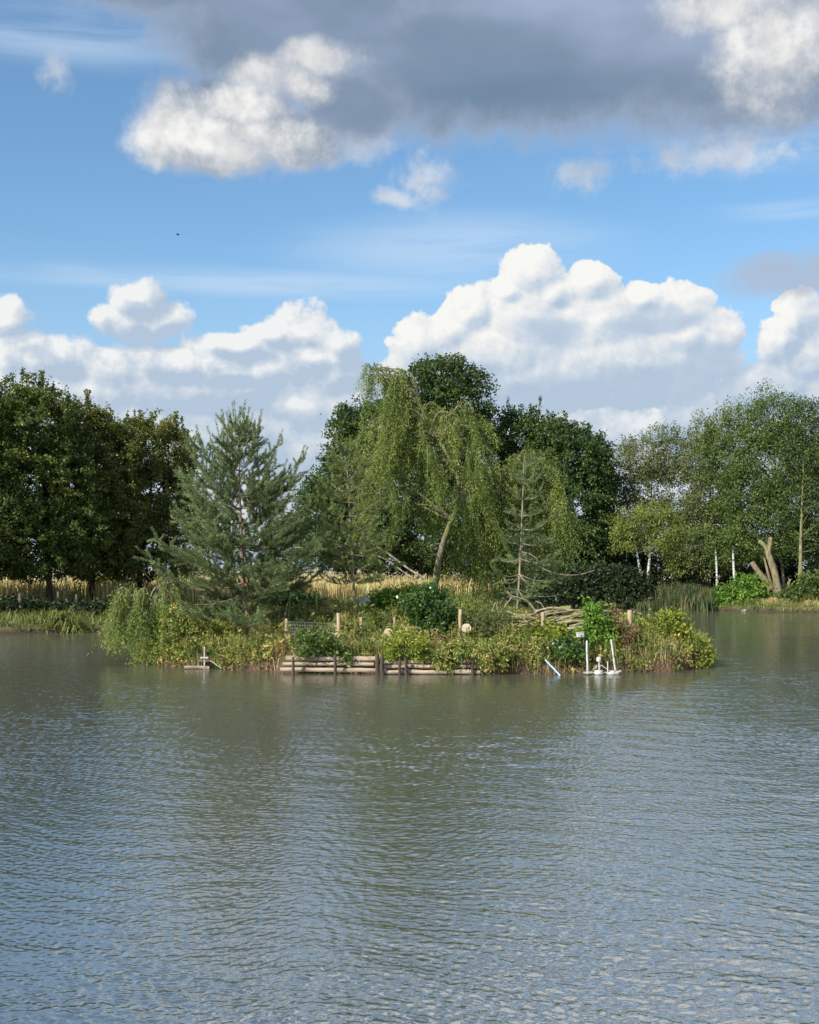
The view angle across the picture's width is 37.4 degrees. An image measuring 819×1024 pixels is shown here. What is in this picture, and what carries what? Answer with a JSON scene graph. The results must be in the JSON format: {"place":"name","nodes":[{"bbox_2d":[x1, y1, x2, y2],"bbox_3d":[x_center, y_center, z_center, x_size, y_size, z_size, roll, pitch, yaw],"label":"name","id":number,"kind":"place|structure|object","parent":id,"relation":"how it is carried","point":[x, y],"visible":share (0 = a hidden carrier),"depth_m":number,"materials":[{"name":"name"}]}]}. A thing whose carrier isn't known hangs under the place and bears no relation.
{"place":"outdoors","nodes":[
{"label":"outdoors","id":0,"kind":"place"},
{"bbox_2d":[0,610,818,1023],"bbox_3d":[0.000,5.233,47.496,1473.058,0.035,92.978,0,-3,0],"label":"water","id":1,"kind":"structure","parent":0,"point":[178,844],"depth_m":13.34,"materials":[{"name":"grey liquid"}]},
{"bbox_2d":[280,667,374,672],"bbox_3d":[-2.339,4.515,34.557,2.732,0.164,0.156,0,-3,0],"label":"log","id":2,"kind":"object","parent":1,"relation":"on","point":[305,669],"visible":0.9,"depth_m":34.51,"materials":[{"name":"wood"}]},
{"bbox_2d":[283,662,373,666],"bbox_3d":[-2.329,4.378,34.702,2.621,0.151,0.142,0,-3,1],"label":"log","id":3,"kind":"object","parent":2,"relation":"on","point":[307,664],"visible":0.94,"depth_m":34.66,"materials":[{"name":"wood"}]},
{"bbox_2d":[285,655,379,661],"bbox_3d":[-2.210,4.223,34.777,2.705,0.196,0.182,0,-3,1],"label":"log","id":4,"kind":"object","parent":3,"relation":"on","point":[288,658],"visible":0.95,"depth_m":34.71,"materials":[{"name":"wood"}]},
{"bbox_2d":[384,669,480,674],"bbox_3d":[0.607,4.546,34.359,2.834,0.163,0.140,0,-3,0],"label":"log","id":5,"kind":"object","parent":1,"relation":"on","point":[456,671],"visible":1,"depth_m":34.31,"materials":[{"name":"wood"}]},
{"bbox_2d":[384,664,479,668],"bbox_3d":[0.657,4.410,34.498,2.783,0.157,0.152,0,-3,0],"label":"log","id":6,"kind":"object","parent":5,"relation":"on","point":[409,666],"visible":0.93,"depth_m":34.44,"materials":[{"name":"wood"}]},
{"bbox_2d":[384,660,423,663],"bbox_3d":[-0.204,4.306,34.570,1.224,0.140,0.137,0,-3,1],"label":"log","id":7,"kind":"object","parent":6,"relation":"on","point":[402,662],"visible":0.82,"depth_m":34.52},
{"bbox_2d":[425,659,479,663],"bbox_3d":[1.240,4.283,34.559,1.592,0.155,0.152,0,-3,2],"label":"log","id":8,"kind":"object","parent":6,"relation":"on","point":[428,662],"visible":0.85,"depth_m":34.50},
{"bbox_2d":[586,641,588,670],"bbox_3d":[5.070,4.421,34.430,0.084,1.506,0.059,0,-3,0],"label":"white pole","id":9,"kind":"object","parent":1,"relation":"in","point":[587,666],"visible":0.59,"depth_m":34.43,"materials":[{"name":"plastic"}]},
{"bbox_2d":[583,657,620,674],"bbox_3d":[5.484,4.378,34.364,1.083,0.535,0.299,0,-3,-6],"label":"floating aerator","id":10,"kind":"object","parent":1,"relation":"on","point":[601,672],"visible":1,"depth_m":34.29,"materials":[{"name":"white plastic"}]},
{"bbox_2d":[610,639,615,670],"bbox_3d":[5.850,4.401,34.431,0.256,1.552,0.055,0,-3,0],"label":"white pole","id":11,"kind":"object","parent":1,"relation":"in","point":[613,654],"visible":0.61,"depth_m":34.43,"materials":[{"name":"plastic"}]},
{"bbox_2d":[0,569,818,633],"bbox_3d":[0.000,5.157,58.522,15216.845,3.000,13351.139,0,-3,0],"label":"ground","id":12,"kind":"structure","parent":0,"point":[9,629],"depth_m":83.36,"materials":[{"name":"plant"}]},
{"bbox_2d":[18,593,22,613],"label":"old post","id":13,"kind":"object","parent":12,"relation":"on","point":[19,596],"visible":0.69,"depth_m":59.80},
{"bbox_2d":[0,379,48,582],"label":"lime tree","id":14,"kind":"object","parent":12,"relation":"on","point":[7,471],"visible":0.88,"depth_m":61.56,"materials":[{"name":"green plant"}]},
{"bbox_2d":[0,366,116,600],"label":"lime tree","id":15,"kind":"object","parent":12,"relation":"on","point":[59,448],"visible":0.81,"depth_m":63.14,"materials":[{"name":"green plant"}]},
{"bbox_2d":[37,609,99,632],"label":"iris bed","id":16,"kind":"object","parent":12,"relation":"on","point":[66,624],"visible":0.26,"depth_m":56.77,"materials":[{"name":"green plant"}]},
{"bbox_2d":[0,589,152,617],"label":"hedge","id":17,"kind":"object","parent":12,"relation":"on","point":[13,603],"visible":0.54,"depth_m":59.98,"materials":[{"name":"green plant"}]},
{"bbox_2d":[33,389,158,599],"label":"lime tree","id":18,"kind":"object","parent":12,"relation":"on","point":[102,428],"visible":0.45,"depth_m":66.24,"materials":[{"name":"green plant"}]},
{"bbox_2d":[88,408,213,593],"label":"lime tree","id":19,"kind":"object","parent":12,"relation":"on","point":[159,467],"visible":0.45,"depth_m":69.06,"materials":[{"name":"green plant"}]},
{"bbox_2d":[0,572,513,604],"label":"dry grass","id":20,"kind":"structure","parent":12,"relation":"on","point":[70,587],"depth_m":73.30,"materials":[{"name":"plant"}]},
{"bbox_2d":[372,543,423,577],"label":"dead branch","id":21,"kind":"object","parent":20,"relation":"on","point":[416,573],"visible":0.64,"depth_m":61.89,"materials":[{"name":"wood"}]},
{"bbox_2d":[378,556,417,580],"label":"dead branch","id":22,"kind":"object","parent":20,"relation":"on","point":[416,579],"visible":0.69,"depth_m":62.39,"materials":[{"name":"wood"}]},
{"bbox_2d":[285,475,364,577],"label":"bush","id":23,"kind":"object","parent":12,"relation":"on","point":[315,557],"visible":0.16,"depth_m":103.22,"materials":[{"name":"green plant"}]},
{"bbox_2d":[297,350,510,580],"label":"broadleaf tree","id":24,"kind":"object","parent":12,"relation":"on","point":[442,389],"visible":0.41,"depth_m":96.73,"materials":[{"name":"green plant"}]},
{"bbox_2d":[319,536,525,581],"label":"bush","id":25,"kind":"object","parent":12,"relation":"on","point":[392,571],"visible":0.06,"depth_m":104.16,"materials":[{"name":"green plant"}]},
{"bbox_2d":[480,396,575,589],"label":"broadleaf tree","id":26,"kind":"object","parent":12,"relation":"on","point":[525,424],"visible":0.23,"depth_m":99.84,"materials":[{"name":"green plant"}]},
{"bbox_2d":[522,530,578,576],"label":"bush","id":27,"kind":"object","parent":12,"relation":"on","point":[543,556],"visible":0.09,"depth_m":95.32,"materials":[{"name":"green plant"}]},
{"bbox_2d":[480,557,659,609],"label":"hedge","id":28,"kind":"object","parent":12,"relation":"on","point":[616,582],"visible":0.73,"depth_m":88.14,"materials":[{"name":"green plant"}]},
{"bbox_2d":[521,410,623,579],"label":"broadleaf tree","id":29,"kind":"object","parent":12,"relation":"on","point":[590,470],"visible":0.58,"depth_m":96.79,"materials":[{"name":"green plant"}]},
{"bbox_2d":[578,439,634,575],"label":"broadleaf tree","id":30,"kind":"object","parent":12,"relation":"on","point":[623,555],"visible":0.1,"depth_m":99.47,"materials":[{"name":"green plant"}]},
{"bbox_2d":[501,538,715,591],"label":"hedge","id":31,"kind":"object","parent":12,"relation":"on","point":[658,573],"visible":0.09,"depth_m":101.02,"materials":[{"name":"green plant"}]},
{"bbox_2d":[605,494,692,587],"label":"birch tree","id":32,"kind":"object","parent":12,"relation":"on","point":[655,529],"visible":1,"depth_m":89.16,"materials":[{"name":"green plant"}]},
{"bbox_2d":[611,416,702,570],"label":"birch tree","id":33,"kind":"object","parent":12,"relation":"on","point":[666,478],"visible":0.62,"depth_m":101.24,"materials":[{"name":"green plant"}]},
{"bbox_2d":[636,580,716,610],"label":"reeds","id":34,"kind":"object","parent":12,"relation":"on","point":[687,596],"visible":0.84,"depth_m":86.77,"materials":[{"name":"plant"}]},
{"bbox_2d":[668,408,747,590],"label":"birch tree","id":35,"kind":"object","parent":12,"relation":"on","point":[696,501],"visible":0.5,"depth_m":98.55,"materials":[{"name":"green plant"}]},
{"bbox_2d":[685,394,775,583],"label":"birch tree","id":36,"kind":"object","parent":12,"relation":"on","point":[725,419],"visible":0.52,"depth_m":96.61,"materials":[{"name":"green plant"}]},
{"bbox_2d":[706,571,770,606],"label":"bank shrub","id":37,"kind":"object","parent":12,"relation":"on","point":[740,590],"visible":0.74,"depth_m":86.72,"materials":[{"name":"green plant"}]},
{"bbox_2d":[665,528,818,591],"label":"hedge","id":38,"kind":"object","parent":12,"relation":"on","point":[791,571],"visible":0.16,"depth_m":103.97,"materials":[{"name":"green plant"}]},
{"bbox_2d":[698,379,818,589],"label":"ash tree","id":39,"kind":"object","parent":12,"relation":"on","point":[763,438],"visible":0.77,"depth_m":93.46,"materials":[{"name":"green plant"}]},
{"bbox_2d":[750,537,781,597],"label":"cut stump","id":40,"kind":"object","parent":12,"relation":"on","point":[767,548],"visible":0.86,"depth_m":87.94,"materials":[{"name":"wood"}]},
{"bbox_2d":[759,597,783,606],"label":"earth clump","id":41,"kind":"object","parent":12,"relation":"on","point":[770,600],"visible":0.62,"depth_m":84.95,"materials":[{"name":"beige soil"}]},
{"bbox_2d":[762,393,818,580],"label":"ash tree","id":42,"kind":"object","parent":12,"relation":"on","point":[807,485],"visible":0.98,"depth_m":90.53,"materials":[{"name":"green plant"}]},
{"bbox_2d":[773,566,818,601],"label":"bank shrub","id":43,"kind":"object","parent":12,"relation":"on","point":[803,587],"visible":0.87,"depth_m":85.54,"materials":[{"name":"green plant"}]},
{"bbox_2d":[801,599,818,604],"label":"earth clump","id":44,"kind":"object","parent":12,"relation":"on","point":[813,603],"visible":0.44,"depth_m":84.14,"materials":[{"name":"beige soil"}]},
{"bbox_2d":[805,416,818,557],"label":"ash tree","id":45,"kind":"object","parent":12,"relation":"on","point":[817,508],"visible":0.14,"depth_m":92.94,"materials":[{"name":"green plant"}]},
{"bbox_2d":[0,0,818,568],"label":"sky","id":46,"kind":"structure","parent":0,"point":[608,208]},
{"bbox_2d":[143,623,706,673],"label":"terrain","id":47,"kind":"structure","parent":0,"point":[664,665],"depth_m":35.37,"materials":[{"name":"soil"}]},
{"bbox_2d":[87,575,196,665],"bbox_3d":[-8.339,3.405,38.483,3.296,2.993,2.841,0,-3,0],"label":"weeping willow","id":48,"kind":"object","parent":47,"relation":"on","point":[134,619],"visible":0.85,"depth_m":38.13,"materials":[{"name":"green plant"}]},
{"bbox_2d":[148,600,239,665],"bbox_3d":[-6.769,3.893,37.847,2.988,2.265,2.000,0,-3,0],"label":"island shrub","id":49,"kind":"object","parent":47,"relation":"on","point":[182,622],"visible":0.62,"depth_m":37.54,"materials":[{"name":"green plant"}]},
{"bbox_2d":[184,647,220,668],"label":"duck platform","id":50,"kind":"structure","parent":47,"relation":"on","point":[202,659],"depth_m":36.18,"materials":[{"name":"white paint"}]},
{"bbox_2d":[133,400,335,633],"bbox_3d":[-5.247,0.280,38.402,5.939,7.750,6.135,-1,-3,15],"label":"pine tree","id":51,"kind":"object","parent":47,"relation":"on","point":[277,577],"visible":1,"depth_m":37.65,"materials":[{"name":"green plant"}]},
{"bbox_2d":[214,628,282,667],"bbox_3d":[-4.785,4.053,36.129,2.150,1.312,1.383,0,-3,0],"label":"island shrub","id":52,"kind":"object","parent":47,"relation":"on","point":[246,644],"visible":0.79,"depth_m":35.99,"materials":[{"name":"green plant"}]},
{"bbox_2d":[233,501,322,568],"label":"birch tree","id":53,"kind":"object","parent":47,"relation":"on","point":[257,542],"visible":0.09,"depth_m":43.78,"materials":[{"name":"green plant"}]},
{"bbox_2d":[285,619,287,637],"bbox_3d":[-3.772,3.792,37.062,0.102,1.041,0.090,0,-3,0],"label":"fence post","id":54,"kind":"object","parent":47,"relation":"on","point":[286,630],"visible":0.5,"depth_m":37.04,"materials":[{"name":"brown wood"}]},
{"bbox_2d":[258,589,323,610],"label":"island shrub","id":55,"kind":"object","parent":47,"relation":"on","point":[295,598],"visible":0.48,"depth_m":42.55,"materials":[{"name":"green plant"}]},
{"bbox_2d":[292,657,294,674],"bbox_3d":[-3.277,4.637,34.220,0.118,1.057,0.085,0,-3,0],"label":"revetment stake","id":56,"kind":"object","parent":47,"relation":"on","point":[293,667],"visible":0.53,"depth_m":34.20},
{"bbox_2d":[287,621,336,636],"bbox_3d":[-2.940,3.749,36.410,1.591,0.888,0.016,-1,-3,15],"label":"wire mesh","id":57,"kind":"object","parent":47,"relation":"on","point":[309,627],"visible":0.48,"depth_m":36.45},
{"bbox_2d":[315,587,317,611],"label":"marker stake","id":58,"kind":"object","parent":47,"relation":"on","point":[316,598],"visible":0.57,"depth_m":41.88,"materials":[{"name":"yellow paint"}]},
{"bbox_2d":[282,622,359,673],"bbox_3d":[-2.477,3.941,34.714,2.400,1.579,1.416,0,-3,0],"label":"island shrub","id":59,"kind":"object","parent":47,"relation":"on","point":[303,637],"visible":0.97,"depth_m":34.65,"materials":[{"name":"green plant"}]},
{"bbox_2d":[333,655,336,674],"bbox_3d":[-2.092,4.615,34.222,0.143,1.099,0.095,0,-3,0],"label":"revetment stake","id":60,"kind":"object","parent":47,"relation":"on","point":[335,665],"visible":0.53,"depth_m":34.20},
{"bbox_2d":[336,613,340,640],"bbox_3d":[-2.106,3.682,36.067,0.153,1.341,0.125,0,-3,0],"label":"fence post","id":61,"kind":"object","parent":47,"relation":"on","point":[338,620],"visible":0.49,"depth_m":36.04,"materials":[{"name":"brown wood"}]},
{"bbox_2d":[303,435,405,612],"bbox_3d":[-1.740,0.589,39.525,3.437,6.410,3.033,-1,-3,23],"label":"pine tree","id":62,"kind":"object","parent":47,"relation":"on","point":[370,562],"visible":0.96,"depth_m":39.29,"materials":[{"name":"green plant"}]},
{"bbox_2d":[359,617,362,636],"bbox_3d":[-1.470,3.701,36.867,0.126,0.983,0.112,0,-3,0],"label":"fence post","id":63,"kind":"object","parent":47,"relation":"on","point":[361,620],"visible":0.4,"depth_m":36.84,"materials":[{"name":"brown wood"}]},
{"bbox_2d":[375,654,379,674],"bbox_3d":[-0.904,4.598,34.221,0.131,1.140,0.120,1,-3,-22],"label":"revetment stake","id":64,"kind":"object","parent":47,"relation":"on","point":[377,671],"visible":0.53,"depth_m":34.19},
{"bbox_2d":[380,655,383,674],"bbox_3d":[-0.762,4.608,34.222,0.130,1.118,0.112,-1,-3,21],"label":"revetment stake","id":65,"kind":"object","parent":47,"relation":"on","point":[381,664],"visible":0.53,"depth_m":34.20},
{"bbox_2d":[361,578,434,612],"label":"nettle patch","id":66,"kind":"object","parent":47,"relation":"on","point":[386,594],"visible":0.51,"depth_m":40.07,"materials":[{"name":"green plant"}]},
{"bbox_2d":[398,658,400,674],"bbox_3d":[-0.284,4.656,34.220,0.092,1.016,0.081,1,-3,-23],"label":"revetment stake","id":67,"kind":"object","parent":47,"relation":"on","point":[399,666],"visible":0.47,"depth_m":34.20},
{"bbox_2d":[375,621,434,669],"bbox_3d":[-0.133,3.893,34.688,1.591,1.492,1.724,1,-3,-27],"label":"island shrub","id":68,"kind":"object","parent":47,"relation":"on","point":[416,646],"visible":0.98,"depth_m":34.50,"materials":[{"name":"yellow plant"}]},
{"bbox_2d":[404,658,407,674],"bbox_3d":[-0.090,4.647,34.220,0.123,1.038,0.096,0,-3,0],"label":"revetment stake","id":69,"kind":"object","parent":47,"relation":"on","point":[405,666],"visible":0.48,"depth_m":34.20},
{"bbox_2d":[335,361,518,588],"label":"weeping willow","id":70,"kind":"object","parent":47,"relation":"on","point":[389,463],"visible":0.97,"depth_m":43.36,"materials":[{"name":"green plant"}]},
{"bbox_2d":[140,596,717,674],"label":"undergrowth","id":71,"kind":"object","parent":47,"relation":"on","point":[354,628],"visible":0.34,"depth_m":36.38,"materials":[{"name":"green plant"}]},
{"bbox_2d":[462,624,470,632],"bbox_3d":[1.690,3.461,35.875,0.292,0.291,0.192,0,-3,0],"label":"sawn disc","id":72,"kind":"object","parent":71,"relation":"on","point":[464,626],"visible":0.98,"depth_m":35.83,"materials":[{"name":"brown wood"}]},
{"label":"cut branch","id":73,"kind":"object","parent":71,"relation":"on","visible":0},
{"bbox_2d":[551,612,581,621],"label":"cut branch","id":74,"kind":"object","parent":73,"relation":"on","point":[566,617],"visible":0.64,"depth_m":37.13,"materials":[{"name":"beige plant"}]},
{"bbox_2d":[145,641,712,674],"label":"hanging roots","id":75,"kind":"object","parent":47,"relation":"on","point":[278,664],"visible":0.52,"depth_m":35.37,"materials":[{"name":"plant"}]},
{"bbox_2d":[392,577,466,645],"bbox_3d":[0.640,3.082,36.500,2.215,2.228,1.757,1,-3,-25],"label":"laurel bush","id":76,"kind":"object","parent":47,"relation":"on","point":[422,605],"visible":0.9,"depth_m":36.15,"materials":[{"name":"green plant"}]},
{"bbox_2d":[147,625,715,673],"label":"dry stems","id":77,"kind":"object","parent":47,"relation":"on","point":[646,651],"visible":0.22,"depth_m":35.62,"materials":[{"name":"brown plant"}]},
{"bbox_2d":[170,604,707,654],"bbox_3d":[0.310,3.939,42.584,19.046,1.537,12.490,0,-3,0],"label":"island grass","id":78,"kind":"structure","parent":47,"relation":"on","point":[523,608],"depth_m":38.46,"materials":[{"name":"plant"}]},
{"bbox_2d":[356,596,370,606],"bbox_3d":[-1.510,2.972,40.115,0.523,0.351,0.431,0,-3,0],"label":"boulder","id":79,"kind":"object","parent":78,"relation":"on","point":[362,599],"visible":0.77,"depth_m":39.95,"materials":[{"name":"stone"}]},
{"bbox_2d":[507,591,535,609],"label":"dead branch","id":80,"kind":"object","parent":78,"relation":"on","point":[520,598],"visible":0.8,"depth_m":39.49,"materials":[{"name":"wood"}]},
{"bbox_2d":[458,609,461,639],"bbox_3d":[1.498,3.588,36.071,0.166,1.366,0.110,0,-3,0],"label":"fence post","id":81,"kind":"object","parent":47,"relation":"on","point":[459,620],"visible":0.59,"depth_m":36.05,"materials":[{"name":"brown wood"}]},
{"bbox_2d":[426,634,514,674],"bbox_3d":[1.724,4.148,34.438,2.690,1.352,1.367,0,-3,0],"label":"island shrub","id":82,"kind":"object","parent":47,"relation":"on","point":[444,655],"visible":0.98,"depth_m":34.26,"materials":[{"name":"green plant"}]},
{"bbox_2d":[471,658,473,674],"bbox_3d":[1.791,4.646,34.219,0.089,1.036,0.089,1,-3,-23],"label":"revetment stake","id":83,"kind":"object","parent":47,"relation":"on","point":[472,666],"visible":0.48,"depth_m":34.20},
{"bbox_2d":[455,600,524,639],"bbox_3d":[2.362,3.405,36.257,2.076,1.593,1.529,1,-3,-14],"label":"island shrub","id":84,"kind":"object","parent":47,"relation":"on","point":[487,620],"visible":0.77,"depth_m":36.02,"materials":[{"name":"green plant"}]},
{"bbox_2d":[440,447,594,609],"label":"weeping willow","id":85,"kind":"object","parent":47,"relation":"on","point":[558,495],"visible":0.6,"depth_m":45.66,"materials":[{"name":"green plant"}]},
{"bbox_2d":[507,614,532,619],"bbox_3d":[3.457,3.359,38.234,0.876,0.307,0.184,-1,-3,22],"label":"cut log","id":86,"kind":"object","parent":47,"relation":"on","point":[522,615],"visible":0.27,"depth_m":38.14,"materials":[{"name":"wood"}]},
{"bbox_2d":[492,625,550,663],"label":"island shrub","id":87,"kind":"object","parent":47,"relation":"on","point":[516,647],"visible":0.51,"depth_m":34.91,"materials":[{"name":"green plant"}]},
{"bbox_2d":[485,447,571,611],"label":"pine tree","id":88,"kind":"object","parent":47,"relation":"on","point":[518,580],"visible":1,"depth_m":40.90,"materials":[{"name":"green plant"}]},
{"bbox_2d":[522,551,593,575],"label":"dead branch","id":89,"kind":"object","parent":88,"relation":"attached to","point":[550,571],"visible":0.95,"depth_m":40.94,"materials":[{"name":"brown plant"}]},
{"bbox_2d":[525,615,546,621],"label":"cut branch","id":90,"kind":"object","parent":47,"relation":"on","point":[529,617],"visible":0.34,"depth_m":37.73,"materials":[{"name":"beige plant"}]},
{"bbox_2d":[541,612,544,627],"bbox_3d":[4.011,3.629,36.470,0.168,1.207,0.125,0,-3,0],"label":"fence post","id":91,"kind":"object","parent":47,"relation":"on","point":[542,617],"visible":0.4,"depth_m":36.44,"materials":[{"name":"brown wood"}]},
{"bbox_2d":[519,618,574,649],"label":"island shrub","id":92,"kind":"object","parent":47,"relation":"on","point":[544,635],"visible":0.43,"depth_m":35.62,"materials":[{"name":"green plant"}]},
{"bbox_2d":[534,631,589,667],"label":"island shrub","id":93,"kind":"object","parent":47,"relation":"on","point":[569,646],"visible":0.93,"depth_m":34.85,"materials":[{"name":"green plant"}]},
{"bbox_2d":[576,632,584,641],"bbox_3d":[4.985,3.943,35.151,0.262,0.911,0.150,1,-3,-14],"label":"white box","id":94,"kind":"object","parent":47,"relation":"on","point":[580,634],"visible":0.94,"depth_m":35.12,"materials":[{"name":"plastic"}]},
{"bbox_2d":[572,595,623,655],"bbox_3d":[5.547,3.471,35.782,1.590,2.018,1.307,0,-3,0],"label":"sapling","id":95,"kind":"object","parent":47,"relation":"on","point":[595,626],"visible":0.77,"depth_m":35.55,"materials":[{"name":"green plant"}]},
{"bbox_2d":[608,601,621,636],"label":"dead weed","id":96,"kind":"object","parent":47,"relation":"on","point":[617,612],"visible":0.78,"depth_m":36.08,"materials":[{"name":"brown plant"}]},
{"bbox_2d":[602,614,645,666],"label":"bramble bush","id":97,"kind":"object","parent":47,"relation":"on","point":[625,634],"visible":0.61,"depth_m":35.66,"materials":[{"name":"brown plant"}]},
{"bbox_2d":[627,610,631,625],"bbox_3d":[6.683,3.654,36.669,0.176,1.352,0.154,0,-3,0],"label":"fence post","id":98,"kind":"object","parent":47,"relation":"on","point":[629,616],"visible":0.33,"depth_m":36.63,"materials":[{"name":"brown wood"}]},
{"bbox_2d":[624,603,721,668],"bbox_3d":[7.819,3.915,37.049,3.384,2.274,2.184,0,-3,0],"label":"bramble bush","id":99,"kind":"object","parent":47,"relation":"on","point":[673,621],"visible":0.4,"depth_m":36.75,"materials":[{"name":"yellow plant"}]},
{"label":"cut branch","id":100,"kind":"object","parent":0,"visible":0},
{"bbox_2d":[518,615,557,626],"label":"cut branch","id":101,"kind":"object","parent":100,"relation":"on","point":[537,621],"visible":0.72,"depth_m":37.04,"materials":[{"name":"brown plant"}]},
{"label":"cut branch","id":102,"kind":"object","parent":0,"visible":0},
{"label":"cut branch","id":103,"kind":"object","parent":102,"relation":"on","visible":0},
{"bbox_2d":[557,620,582,624],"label":"cut branch","id":104,"kind":"object","parent":103,"relation":"on","point":[572,621],"visible":0.38,"depth_m":37.01,"materials":[{"name":"beige plant"}]},
{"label":"cut branch","id":105,"kind":"object","parent":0,"visible":0},
{"bbox_2d":[532,608,562,615],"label":"cut branch","id":106,"kind":"object","parent":105,"relation":"on","point":[547,610],"visible":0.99,"depth_m":37.72,"materials":[{"name":"brown plant"}]},
{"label":"cut branch","id":107,"kind":"object","parent":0,"visible":0},
{"bbox_2d":[536,609,574,616],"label":"cut branch","id":108,"kind":"object","parent":107,"relation":"on","point":[555,612],"visible":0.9,"depth_m":37.49,"materials":[{"name":"beige plant"}]},
{"bbox_2d":[535,607,569,610],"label":"cut branch","id":109,"kind":"object","parent":108,"relation":"on","point":[553,607],"visible":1,"depth_m":37.54,"materials":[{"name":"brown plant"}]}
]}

